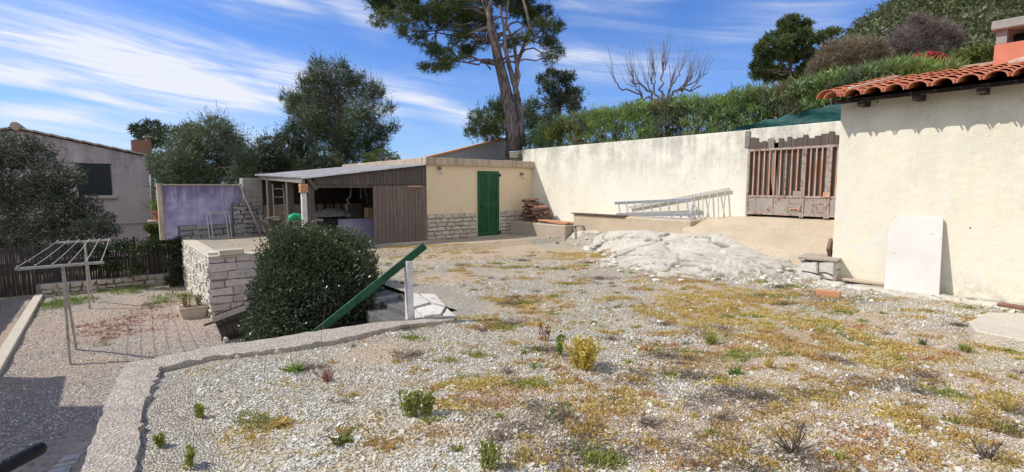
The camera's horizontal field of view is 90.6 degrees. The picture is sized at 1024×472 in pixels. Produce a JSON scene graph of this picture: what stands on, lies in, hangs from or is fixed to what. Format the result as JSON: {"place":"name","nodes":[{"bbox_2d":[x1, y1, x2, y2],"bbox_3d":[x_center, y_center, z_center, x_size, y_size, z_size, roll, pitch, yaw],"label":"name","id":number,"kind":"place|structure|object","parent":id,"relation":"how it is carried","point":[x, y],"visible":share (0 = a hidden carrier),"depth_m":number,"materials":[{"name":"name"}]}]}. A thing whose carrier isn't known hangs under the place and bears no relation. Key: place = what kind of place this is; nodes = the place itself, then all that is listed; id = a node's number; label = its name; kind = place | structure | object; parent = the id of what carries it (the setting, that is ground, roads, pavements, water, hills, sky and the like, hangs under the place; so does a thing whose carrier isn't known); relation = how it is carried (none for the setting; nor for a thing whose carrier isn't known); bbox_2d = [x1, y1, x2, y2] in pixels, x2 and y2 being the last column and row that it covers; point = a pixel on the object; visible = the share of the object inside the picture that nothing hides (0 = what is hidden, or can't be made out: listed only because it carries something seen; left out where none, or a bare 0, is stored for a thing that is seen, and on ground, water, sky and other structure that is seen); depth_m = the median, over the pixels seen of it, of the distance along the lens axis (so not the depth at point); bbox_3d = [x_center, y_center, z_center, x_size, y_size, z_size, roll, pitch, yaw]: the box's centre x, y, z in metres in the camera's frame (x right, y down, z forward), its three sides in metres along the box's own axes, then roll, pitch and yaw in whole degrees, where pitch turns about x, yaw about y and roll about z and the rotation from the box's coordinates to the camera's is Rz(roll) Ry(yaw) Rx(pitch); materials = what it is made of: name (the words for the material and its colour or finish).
{"place":"outdoors","nodes":[
{"label":"outdoors","id":0,"kind":"place"},
{"bbox_2d":[0,284,247,454],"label":"yard ground","id":1,"kind":"structure","parent":0,"point":[12,309],"depth_m":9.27,"materials":[{"name":"gravel"}]},
{"bbox_2d":[0,294,43,374],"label":"yard kerb","id":2,"kind":"structure","parent":1,"relation":"on","point":[9,345],"depth_m":9.95,"materials":[{"name":"concrete"}]},
{"bbox_2d":[0,442,47,471],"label":"black handrail","id":3,"kind":"object","parent":1,"relation":"on","point":[22,457],"visible":1,"depth_m":1.93,"materials":[{"name":"metal"}]},
{"bbox_2d":[0,426,95,471],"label":"patio","id":4,"kind":"structure","parent":1,"relation":"on","point":[79,441],"depth_m":5.57,"materials":[{"name":"concrete"}]},
{"bbox_2d":[52,459,79,468],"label":"paving slab","id":5,"kind":"structure","parent":4,"relation":"on","point":[68,463],"depth_m":5.29,"materials":[{"name":"stone"}]},
{"bbox_2d":[58,453,80,462],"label":"paving slab","id":6,"kind":"structure","parent":4,"relation":"on","point":[70,458],"depth_m":5.38,"materials":[{"name":"stone"}]},
{"bbox_2d":[15,238,110,364],"bbox_3d":[-9.039,1.103,10.627,1.108,1.745,5.746,-4,7,-36],"label":"clothes line","id":7,"kind":"object","parent":1,"relation":"on","point":[65,287],"visible":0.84,"depth_m":8.70,"materials":[{"name":"paint"}]},
{"bbox_2d":[0,237,167,297],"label":"reed screen","id":8,"kind":"object","parent":1,"relation":"on","point":[7,289],"visible":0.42,"depth_m":13.99,"materials":[{"name":"brown wood"}]},
{"bbox_2d":[17,236,183,286],"bbox_3d":[-11.769,0.777,14.601,4.512,1.587,1.064,-1,6,-7],"label":"ivy","id":9,"kind":"object","parent":8,"relation":"attached to","point":[148,245],"visible":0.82,"depth_m":14.53,"materials":[{"name":"green plant"}]},
{"bbox_2d":[143,222,165,273],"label":"climbing plant","id":10,"kind":"object","parent":8,"relation":"attached to","point":[151,229],"visible":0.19,"depth_m":15.16,"materials":[{"name":"plant"}]},
{"bbox_2d":[12,295,178,363],"bbox_3d":[-9.140,1.809,11.568,2.692,0.096,6.369,-4,7,-38],"label":"red ground cover","id":11,"kind":"object","parent":1,"relation":"on","point":[102,331],"visible":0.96,"depth_m":10.69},
{"bbox_2d":[35,273,167,296],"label":"stone wall","id":12,"kind":"structure","parent":1,"relation":"on","point":[51,289],"depth_m":14.38,"materials":[{"name":"stone"}]},
{"bbox_2d":[34,283,207,357],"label":"yard grass","id":13,"kind":"structure","parent":1,"relation":"on","point":[57,302],"depth_m":13.20,"materials":[{"name":"plant"}]},
{"bbox_2d":[177,303,208,318],"bbox_3d":[-7.229,1.717,11.505,0.600,0.272,0.380,-4,7,-38],"label":"planter","id":14,"kind":"object","parent":1,"relation":"on","point":[194,311],"visible":0.86,"depth_m":11.40,"materials":[{"name":"concrete"}]},
{"bbox_2d":[178,291,204,306],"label":"planter plants","id":15,"kind":"object","parent":14,"relation":"on","point":[184,302],"visible":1,"depth_m":11.45,"materials":[{"name":"green plant"}]},
{"bbox_2d":[156,184,242,286],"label":"purple wall","id":16,"kind":"structure","parent":1,"relation":"on","point":[183,209],"depth_m":15.17,"materials":[{"name":"paint"}]},
{"bbox_2d":[181,238,271,318],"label":"stone terrace wall","id":17,"kind":"structure","parent":1,"relation":"on","point":[218,282],"depth_m":11.66,"materials":[{"name":"stone"}]},
{"bbox_2d":[218,248,243,255],"bbox_3d":[-6.407,0.362,11.552,0.500,0.120,0.200,-5,7,-41],"label":"kerb block","id":18,"kind":"object","parent":17,"relation":"on","point":[223,252],"depth_m":11.48,"materials":[{"name":"concrete"}]},
{"bbox_2d":[204,303,250,340],"bbox_3d":[-5.500,1.690,9.889,0.884,0.645,0.526,-3,6,-31],"label":"wooden crate","id":19,"kind":"object","parent":1,"relation":"on","point":[227,321],"visible":0.66,"depth_m":9.73,"materials":[{"name":"brown wood"}]},
{"bbox_2d":[81,315,453,471],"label":"terrace edge wall","id":20,"kind":"structure","parent":1,"relation":"on","point":[115,445],"depth_m":4.12,"materials":[{"name":"concrete"}]},
{"bbox_2d":[311,243,426,331],"bbox_3d":[-1.800,1.256,5.617,1.765,2.298,0.350,-2,6,-15],"label":"handrail","id":21,"kind":"object","parent":20,"relation":"attached to","point":[406,262],"visible":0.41,"depth_m":5.78,"materials":[{"name":"metal"}]},
{"bbox_2d":[236,216,385,341],"bbox_3d":[-2.963,1.035,7.880,2.404,2.689,2.377,-4,7,-38],"label":"round bush","id":22,"kind":"object","parent":1,"relation":"on","point":[306,278],"visible":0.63,"depth_m":7.19,"materials":[{"name":"green plant"}]},
{"bbox_2d":[351,299,414,325],"bbox_3d":[-2.181,1.736,6.472,2.260,1.370,1.280,-4,7,-38],"label":"stair","id":23,"kind":"object","parent":1,"relation":"on","point":[391,310],"visible":0.09,"depth_m":7.04,"materials":[{"name":"concrete"}]},
{"bbox_2d":[381,285,455,312],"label":"pit wall","id":24,"kind":"structure","parent":1,"relation":"on","point":[401,294],"depth_m":7.77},
{"bbox_2d":[366,290,398,309],"bbox_3d":[-1.957,1.449,7.666,0.410,1.170,0.463,-4,7,-38],"label":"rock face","id":25,"kind":"object","parent":24,"relation":"attached to","point":[385,295],"visible":0.21,"depth_m":7.48},
{"bbox_2d":[0,188,457,310],"bbox_3d":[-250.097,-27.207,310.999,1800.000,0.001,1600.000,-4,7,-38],"label":"ground","id":26,"kind":"structure","parent":0,"point":[81,262],"depth_m":19.51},
{"bbox_2d":[0,126,125,260],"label":"olive tree","id":27,"kind":"object","parent":26,"relation":"on","point":[41,186],"visible":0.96,"depth_m":15.78,"materials":[{"name":"green plant"}]},
{"bbox_2d":[0,122,151,263],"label":"neighbour house","id":28,"kind":"structure","parent":26,"relation":"on","point":[116,176],"depth_m":21.11,"materials":[{"name":"beige paint"}]},
{"bbox_2d":[75,163,116,198],"bbox_3d":[-17.066,-2.250,20.726,1.372,1.431,0.160,-4,7,-38],"label":"window","id":29,"kind":"structure","parent":28,"relation":"in","point":[99,182],"depth_m":20.79,"materials":[{"name":"glass"}]},
{"bbox_2d":[125,116,172,219],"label":"distant pine","id":30,"kind":"object","parent":26,"relation":"on","point":[141,131],"visible":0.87,"depth_m":44.63,"materials":[{"name":"green plant"}]},
{"bbox_2d":[168,121,205,142],"bbox_3d":[-21.402,-4.123,33.997,2.660,7.557,6.144,-4,7,-33],"label":"round pine","id":31,"kind":"object","parent":26,"relation":"on","point":[178,128],"visible":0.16,"depth_m":31.91,"materials":[{"name":"green plant"}]},
{"bbox_2d":[135,104,272,201],"bbox_3d":[-12.141,-2.203,19.880,6.393,6.431,4.086,0,6,-1],"label":"bushy pine","id":32,"kind":"object","parent":26,"relation":"on","point":[182,160],"visible":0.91,"depth_m":18.82,"materials":[{"name":"green plant"}]},
{"bbox_2d":[249,111,345,172],"bbox_3d":[-9.136,-2.165,20.987,3.894,6.128,5.185,-4,7,-38],"label":"dark conifer","id":33,"kind":"object","parent":26,"relation":"on","point":[282,156],"visible":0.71,"depth_m":20.48,"materials":[{"name":"green plant"}]},
{"bbox_2d":[276,45,403,165],"bbox_3d":[-8.065,-4.005,23.690,6.822,9.270,4.726,0,6,3],"label":"broad pine","id":34,"kind":"object","parent":26,"relation":"on","point":[338,129],"visible":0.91,"depth_m":23.13,"materials":[{"name":"green plant"}]},
{"bbox_2d":[0,0,889,187],"label":"sky","id":35,"kind":"structure","parent":0,"point":[86,70],"materials":[{"name":"blue"}]},
{"bbox_2d":[137,232,1023,471],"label":"terrace ground","id":36,"kind":"structure","parent":0,"point":[169,409],"depth_m":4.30,"materials":[{"name":"gravel"}]},
{"bbox_2d":[152,430,165,446],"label":"weed","id":37,"kind":"object","parent":36,"relation":"on","point":[158,439],"visible":1,"depth_m":3.05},
{"bbox_2d":[181,442,196,469],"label":"weed","id":38,"kind":"object","parent":36,"relation":"on","point":[189,455],"visible":1,"depth_m":2.81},
{"bbox_2d":[194,402,207,417],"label":"weed","id":39,"kind":"object","parent":36,"relation":"on","point":[200,408],"visible":1,"depth_m":3.44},
{"bbox_2d":[206,211,231,238],"bbox_3d":[-8.851,-0.331,15.322,0.616,0.798,0.345,-4,7,-38],"label":"metal stand","id":40,"kind":"object","parent":36,"relation":"on","point":[228,236],"visible":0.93,"depth_m":15.35,"materials":[{"name":"metal"}]},
{"bbox_2d":[231,178,264,236],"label":"block pier","id":41,"kind":"structure","parent":36,"relation":"on","point":[243,223],"depth_m":15.82,"materials":[{"name":"grey stone"}]},
{"bbox_2d":[239,184,260,233],"bbox_3d":[-8.080,-0.829,15.636,0.678,1.543,0.094,1,6,7],"label":"leaning plank","id":42,"kind":"object","parent":36,"relation":"on","point":[250,209],"visible":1,"depth_m":15.61,"materials":[{"name":"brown wood"}]},
{"bbox_2d":[262,216,282,242],"bbox_3d":[-6.427,-0.136,13.716,0.577,0.813,0.394,-4,7,-38],"label":"tree log","id":43,"kind":"object","parent":36,"relation":"on","point":[266,221],"visible":0.29,"depth_m":13.56,"materials":[{"name":"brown wood"}]},
{"bbox_2d":[272,184,286,226],"bbox_3d":[-6.515,-0.634,14.198,0.335,1.630,0.624,-3,6,-29],"label":"wooden ladder","id":44,"kind":"object","parent":36,"relation":"on","point":[274,213],"visible":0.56,"depth_m":14.24,"materials":[{"name":"brown wood"}]},
{"bbox_2d":[266,415,293,430],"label":"weed","id":45,"kind":"object","parent":36,"relation":"on","point":[277,424],"visible":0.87,"depth_m":3.32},
{"bbox_2d":[278,359,304,372],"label":"weed","id":46,"kind":"object","parent":36,"relation":"on","point":[293,367],"visible":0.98,"depth_m":4.32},
{"bbox_2d":[314,311,335,381],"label":"weed","id":47,"kind":"object","parent":36,"relation":"on","point":[325,376],"visible":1,"depth_m":4.09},
{"bbox_2d":[315,208,354,231],"bbox_3d":[-5.179,-0.312,14.662,1.084,1.019,0.700,-4,7,-38],"label":"covered barbecue","id":48,"kind":"object","parent":36,"relation":"on","point":[328,215],"visible":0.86,"depth_m":14.40,"materials":[{"name":"silver metal"}]},
{"bbox_2d":[325,427,353,445],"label":"weed","id":49,"kind":"object","parent":36,"relation":"on","point":[346,438],"visible":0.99,"depth_m":3.10,"materials":[{"name":"green plant"}]},
{"bbox_2d":[254,164,430,243],"bbox_3d":[-5.232,-1.023,15.225,3.487,2.426,5.250,-4,7,-38],"label":"lean to","id":50,"kind":"object","parent":36,"relation":"on","point":[394,196],"visible":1,"depth_m":14.02,"materials":[{"name":"brown wood"}]},
{"bbox_2d":[373,186,425,243],"bbox_3d":[-3.072,-0.605,13.982,1.563,1.565,0.055,-4,7,-38],"label":"sliding door","id":51,"kind":"structure","parent":50,"relation":"in","point":[399,212],"depth_m":13.95,"materials":[{"name":"wood"}]},
{"bbox_2d":[337,218,373,240],"bbox_3d":[-4.408,-0.159,14.717,1.177,0.705,0.640,-4,7,-38],"label":"chest","id":52,"kind":"object","parent":36,"relation":"on","point":[366,224],"visible":0.41,"depth_m":14.43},
{"bbox_2d":[397,388,421,417],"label":"weed","id":53,"kind":"object","parent":36,"relation":"on","point":[411,398],"visible":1,"depth_m":3.45,"materials":[{"name":"plant"}]},
{"bbox_2d":[419,390,436,415],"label":"weed","id":54,"kind":"object","parent":36,"relation":"on","point":[427,408],"visible":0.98,"depth_m":3.46,"materials":[{"name":"plant"}]},
{"bbox_2d":[413,293,454,318],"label":"landing paving","id":55,"kind":"structure","parent":36,"relation":"on","point":[429,305],"depth_m":6.54,"materials":[{"name":"stone"}]},
{"bbox_2d":[342,157,533,240],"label":"shed","id":56,"kind":"structure","parent":36,"relation":"on","point":[466,198],"depth_m":15.54,"materials":[{"name":"paint"}]},
{"bbox_2d":[477,171,500,235],"bbox_3d":[-0.728,-1.017,15.918,0.900,2.020,0.095,-4,7,-38],"label":"door","id":57,"kind":"structure","parent":56,"relation":"in","point":[487,181],"depth_m":15.89,"materials":[{"name":"green paint"}]},
{"bbox_2d":[477,436,503,470],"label":"weed","id":58,"kind":"object","parent":36,"relation":"on","point":[490,451],"visible":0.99,"depth_m":2.81,"materials":[{"name":"plant"}]},
{"bbox_2d":[510,220,573,241],"bbox_3d":[1.109,-0.141,15.787,0.997,0.560,2.560,-4,7,-38],"label":"concrete step","id":59,"kind":"object","parent":36,"relation":"on","point":[540,229],"visible":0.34,"depth_m":15.32,"materials":[{"name":"concrete"}]},
{"bbox_2d":[556,330,565,355],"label":"weed","id":60,"kind":"object","parent":36,"relation":"on","point":[559,347],"visible":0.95,"depth_m":4.67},
{"bbox_2d":[559,334,601,370],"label":"weed","id":61,"kind":"object","parent":36,"relation":"on","point":[586,354],"visible":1,"depth_m":4.35,"materials":[{"name":"plant"}]},
{"bbox_2d":[196,253,1002,471],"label":"scattered stones","id":62,"kind":"object","parent":36,"relation":"on","point":[815,404],"visible":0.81,"depth_m":3.74,"materials":[{"name":"stone"}]},
{"bbox_2d":[222,245,977,471],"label":"dead ground cover","id":63,"kind":"object","parent":36,"relation":"on","point":[749,465],"visible":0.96,"depth_m":3.31,"materials":[{"name":"plant"}]},
{"bbox_2d":[182,250,1023,471],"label":"sparse weeds","id":64,"kind":"object","parent":36,"relation":"on","point":[771,401],"visible":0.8,"depth_m":3.88,"materials":[{"name":"plant"}]},
{"bbox_2d":[269,244,954,471],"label":"orange ground cover","id":65,"kind":"object","parent":36,"relation":"on","point":[831,436],"visible":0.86,"depth_m":3.58,"materials":[{"name":"plant"}]},
{"bbox_2d":[216,243,1009,471],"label":"golden ground cover","id":66,"kind":"object","parent":36,"relation":"on","point":[805,324],"visible":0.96,"depth_m":5.23,"materials":[{"name":"plant"}]},
{"bbox_2d":[209,262,1023,471],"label":"green weed clumps","id":67,"kind":"object","parent":36,"relation":"on","point":[602,458],"visible":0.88,"depth_m":4.12,"materials":[{"name":"plant"}]},
{"bbox_2d":[216,251,1023,471],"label":"yellow weed clumps","id":68,"kind":"object","parent":36,"relation":"on","point":[654,441],"visible":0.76,"depth_m":3.60,"materials":[{"name":"plant"}]},
{"bbox_2d":[571,213,701,232],"bbox_3d":[3.183,-0.138,13.363,0.777,0.825,3.800,-4,7,-38],"label":"concrete ledge","id":69,"kind":"object","parent":36,"relation":"on","point":[602,222],"visible":0.46,"depth_m":13.10,"materials":[{"name":"concrete"}]},
{"bbox_2d":[615,198,696,218],"bbox_3d":[3.563,-0.726,12.914,0.234,0.525,2.573,-4,7,-38],"label":"ladder","id":70,"kind":"object","parent":69,"relation":"on","point":[659,201],"visible":0.93,"depth_m":12.78,"materials":[{"name":"metal"}]},
{"bbox_2d":[629,187,729,218],"bbox_3d":[4.050,-0.813,12.663,0.130,0.800,2.856,-4,7,-38],"label":"ladder","id":71,"kind":"object","parent":69,"relation":"on","point":[709,192],"visible":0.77,"depth_m":12.01,"materials":[{"name":"metal"}]},
{"bbox_2d":[336,247,944,454],"bbox_3d":[2.514,0.728,7.871,9.427,0.208,10.648,-1,6,-15],"label":"green ground cover","id":72,"kind":"object","parent":36,"relation":"on","point":[660,349],"visible":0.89,"depth_m":5.16,"materials":[{"name":"plant"}]},
{"bbox_2d":[286,255,1023,471],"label":"dry litter","id":73,"kind":"object","parent":36,"relation":"on","point":[650,422],"visible":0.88,"depth_m":3.86,"materials":[{"name":"plant"}]},
{"bbox_2d":[523,121,840,221],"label":"retaining wall","id":74,"kind":"structure","parent":36,"relation":"on","point":[596,178],"depth_m":13.22,"materials":[{"name":"paint"}]},
{"bbox_2d":[745,131,839,218],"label":"metal gate","id":75,"kind":"structure","parent":74,"relation":"attached to","point":[793,178],"depth_m":10.49,"materials":[{"name":"paint"}]},
{"bbox_2d":[562,232,807,284],"bbox_3d":[2.428,0.351,10.906,2.413,0.409,6.857,-3,6,-27],"label":"rock rubble","id":76,"kind":"object","parent":36,"relation":"on","point":[655,279],"visible":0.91,"depth_m":9.47,"materials":[{"name":"stone"}]},
{"bbox_2d":[398,251,1002,471],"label":"orange weed clumps","id":77,"kind":"object","parent":36,"relation":"on","point":[929,358],"visible":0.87,"depth_m":4.11,"materials":[{"name":"plant"}]},
{"bbox_2d":[700,331,724,343],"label":"weed","id":78,"kind":"object","parent":36,"relation":"on","point":[711,338],"visible":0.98,"depth_m":5.09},
{"bbox_2d":[682,216,833,265],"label":"ramp","id":79,"kind":"structure","parent":36,"relation":"on","point":[791,239],"depth_m":10.06,"materials":[{"name":"concrete"}]},
{"bbox_2d":[548,230,1023,310],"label":"rock outcrop","id":80,"kind":"object","parent":36,"relation":"on","point":[706,255],"visible":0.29,"depth_m":9.71,"materials":[{"name":"stone"}]},
{"bbox_2d":[759,417,823,462],"bbox_3d":[1.623,1.177,2.951,0.317,0.224,0.411,1,6,10],"label":"weed","id":81,"kind":"object","parent":36,"relation":"on","point":[794,446],"visible":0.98,"depth_m":2.98,"materials":[{"name":"plant"}]},
{"bbox_2d":[798,253,840,280],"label":"concrete blocks","id":82,"kind":"object","parent":36,"relation":"on","point":[820,267],"visible":0.62,"depth_m":8.34,"materials":[{"name":"concrete"}]},
{"bbox_2d":[816,289,840,297],"bbox_3d":[4.541,0.824,7.270,0.090,0.090,0.300,-5,8,-44],"label":"brick","id":83,"kind":"object","parent":36,"relation":"on","point":[832,293],"visible":0.98,"depth_m":7.23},
{"bbox_2d":[837,277,883,285],"bbox_3d":[5.504,0.715,8.079,0.100,0.050,0.750,-5,7,-40],"label":"wall foot board","id":84,"kind":"object","parent":36,"relation":"on","point":[861,281],"depth_m":8.00,"materials":[{"name":"concrete"}]},
{"bbox_2d":[708,273,1022,315],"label":"rubble","id":85,"kind":"object","parent":36,"relation":"on","point":[793,278],"visible":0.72,"depth_m":7.93,"materials":[{"name":"stone"}]},
{"bbox_2d":[884,215,943,294],"bbox_3d":[5.902,0.270,7.439,0.201,1.120,0.683,-4,7,-38],"label":"leaning board","id":86,"kind":"object","parent":36,"relation":"on","point":[914,255],"visible":0.92,"depth_m":7.42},
{"bbox_2d":[816,16,1023,302],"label":"tiled house","id":87,"kind":"structure","parent":36,"relation":"on","point":[947,145],"depth_m":7.25,"materials":[{"name":"paint"}]},
{"bbox_2d":[948,426,1023,466],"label":"weed","id":88,"kind":"object","parent":36,"relation":"on","point":[984,452],"visible":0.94,"depth_m":2.94,"materials":[{"name":"plant"}]},
{"bbox_2d":[968,312,1023,352],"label":"concrete slab","id":89,"kind":"object","parent":36,"relation":"on","point":[1005,330],"depth_m":5.13,"materials":[{"name":"concrete"}]},
{"bbox_2d":[976,377,1023,412],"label":"weed","id":90,"kind":"object","parent":36,"relation":"on","point":[1007,406],"visible":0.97,"depth_m":3.55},
{"bbox_2d":[997,302,1023,309],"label":"brown brick","id":91,"kind":"object","parent":36,"relation":"on","point":[1011,306],"visible":1,"depth_m":6.02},
{"bbox_2d":[500,130,723,160],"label":"garden ground","id":92,"kind":"structure","parent":0,"point":[513,157],"depth_m":41.15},
{"bbox_2d":[362,147,400,162],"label":"shrub","id":93,"kind":"object","parent":92,"relation":"on","point":[387,156],"visible":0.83,"depth_m":20.94,"materials":[{"name":"plant"}]},
{"bbox_2d":[421,137,505,159],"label":"grey gable house","id":94,"kind":"structure","parent":92,"relation":"on","point":[492,150],"depth_m":30.18,"materials":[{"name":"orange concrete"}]},
{"bbox_2d":[361,0,568,150],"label":"tall pine","id":95,"kind":"object","parent":92,"relation":"on","point":[469,15],"visible":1,"depth_m":18.25,"materials":[{"name":"green plant"}]},
{"bbox_2d":[461,88,567,159],"bbox_3d":[0.009,-6.094,29.770,6.467,5.557,5.152,-4,7,-38],"label":"green pine","id":96,"kind":"object","parent":92,"relation":"on","point":[486,129],"visible":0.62,"depth_m":29.30,"materials":[{"name":"green plant"}]},
{"bbox_2d":[534,66,590,144],"bbox_3d":[2.559,-5.826,26.027,2.788,5.702,4.103,1,6,14],"label":"dark pine","id":97,"kind":"object","parent":92,"relation":"on","point":[559,97],"visible":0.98,"depth_m":25.21,"materials":[{"name":"green plant"}]},
{"bbox_2d":[604,28,716,127],"bbox_3d":[4.908,-5.139,16.591,3.879,3.149,1.033,0,6,2],"label":"bare tree","id":98,"kind":"object","parent":92,"relation":"on","point":[680,88],"visible":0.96,"depth_m":16.56,"materials":[{"name":"plant"}]},
{"bbox_2d":[515,50,969,160],"bbox_3d":[4.534,-3.042,14.248,1.920,2.140,12.893,-4,7,-38],"label":"oleander hedge","id":99,"kind":"object","parent":92,"relation":"on","point":[762,102],"visible":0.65,"depth_m":12.75,"materials":[{"name":"green plant"}]},
{"bbox_2d":[544,119,582,145],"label":"yellow shrub","id":100,"kind":"object","parent":99,"relation":"in","point":[548,132],"visible":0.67,"depth_m":16.93,"materials":[{"name":"green plant"}]},
{"bbox_2d":[723,104,841,131],"bbox_3d":[5.773,-2.290,11.176,0.138,1.132,3.862,-4,7,-38],"label":"shade net","id":101,"kind":"object","parent":92,"relation":"on","point":[830,113],"visible":0.21,"depth_m":10.65,"materials":[{"name":"fabric"}]},
{"bbox_2d":[745,11,843,85],"bbox_3d":[19.564,-9.513,34.821,7.407,11.353,5.727,1,6,9],"label":"dense pine","id":102,"kind":"object","parent":92,"relation":"on","point":[792,33],"visible":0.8,"depth_m":33.66,"materials":[{"name":"green plant"}]},
{"bbox_2d":[802,33,898,76],"bbox_3d":[14.272,-7.558,21.373,4.019,2.177,1.943,-1,6,-6],"label":"bare shrub","id":103,"kind":"object","parent":92,"relation":"on","point":[851,53],"visible":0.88,"depth_m":21.16,"materials":[{"name":"plant"}]},
{"bbox_2d":[880,9,970,60],"bbox_3d":[19.630,-9.383,24.226,4.474,2.829,2.174,-1,6,-6],"label":"bare shrub","id":104,"kind":"object","parent":92,"relation":"on","point":[908,40],"visible":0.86,"depth_m":23.94,"materials":[{"name":"plant"}]},
{"bbox_2d":[913,50,948,61],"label":"flowering shrub","id":105,"kind":"object","parent":92,"relation":"on","point":[932,54],"visible":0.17,"depth_m":13.24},
{"bbox_2d":[948,41,995,64],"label":"yellow green shrub","id":106,"kind":"object","parent":92,"relation":"on","point":[983,54],"visible":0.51,"depth_m":13.81,"materials":[{"name":"green plant"}]},
{"bbox_2d":[742,0,1023,125],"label":"hillside","id":107,"kind":"structure","parent":0,"point":[1010,10],"depth_m":56.80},
{"bbox_2d":[774,0,1023,106],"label":"hill woods","id":108,"kind":"object","parent":107,"relation":"on","point":[906,4],"visible":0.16,"depth_m":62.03,"materials":[{"name":"green plant"}]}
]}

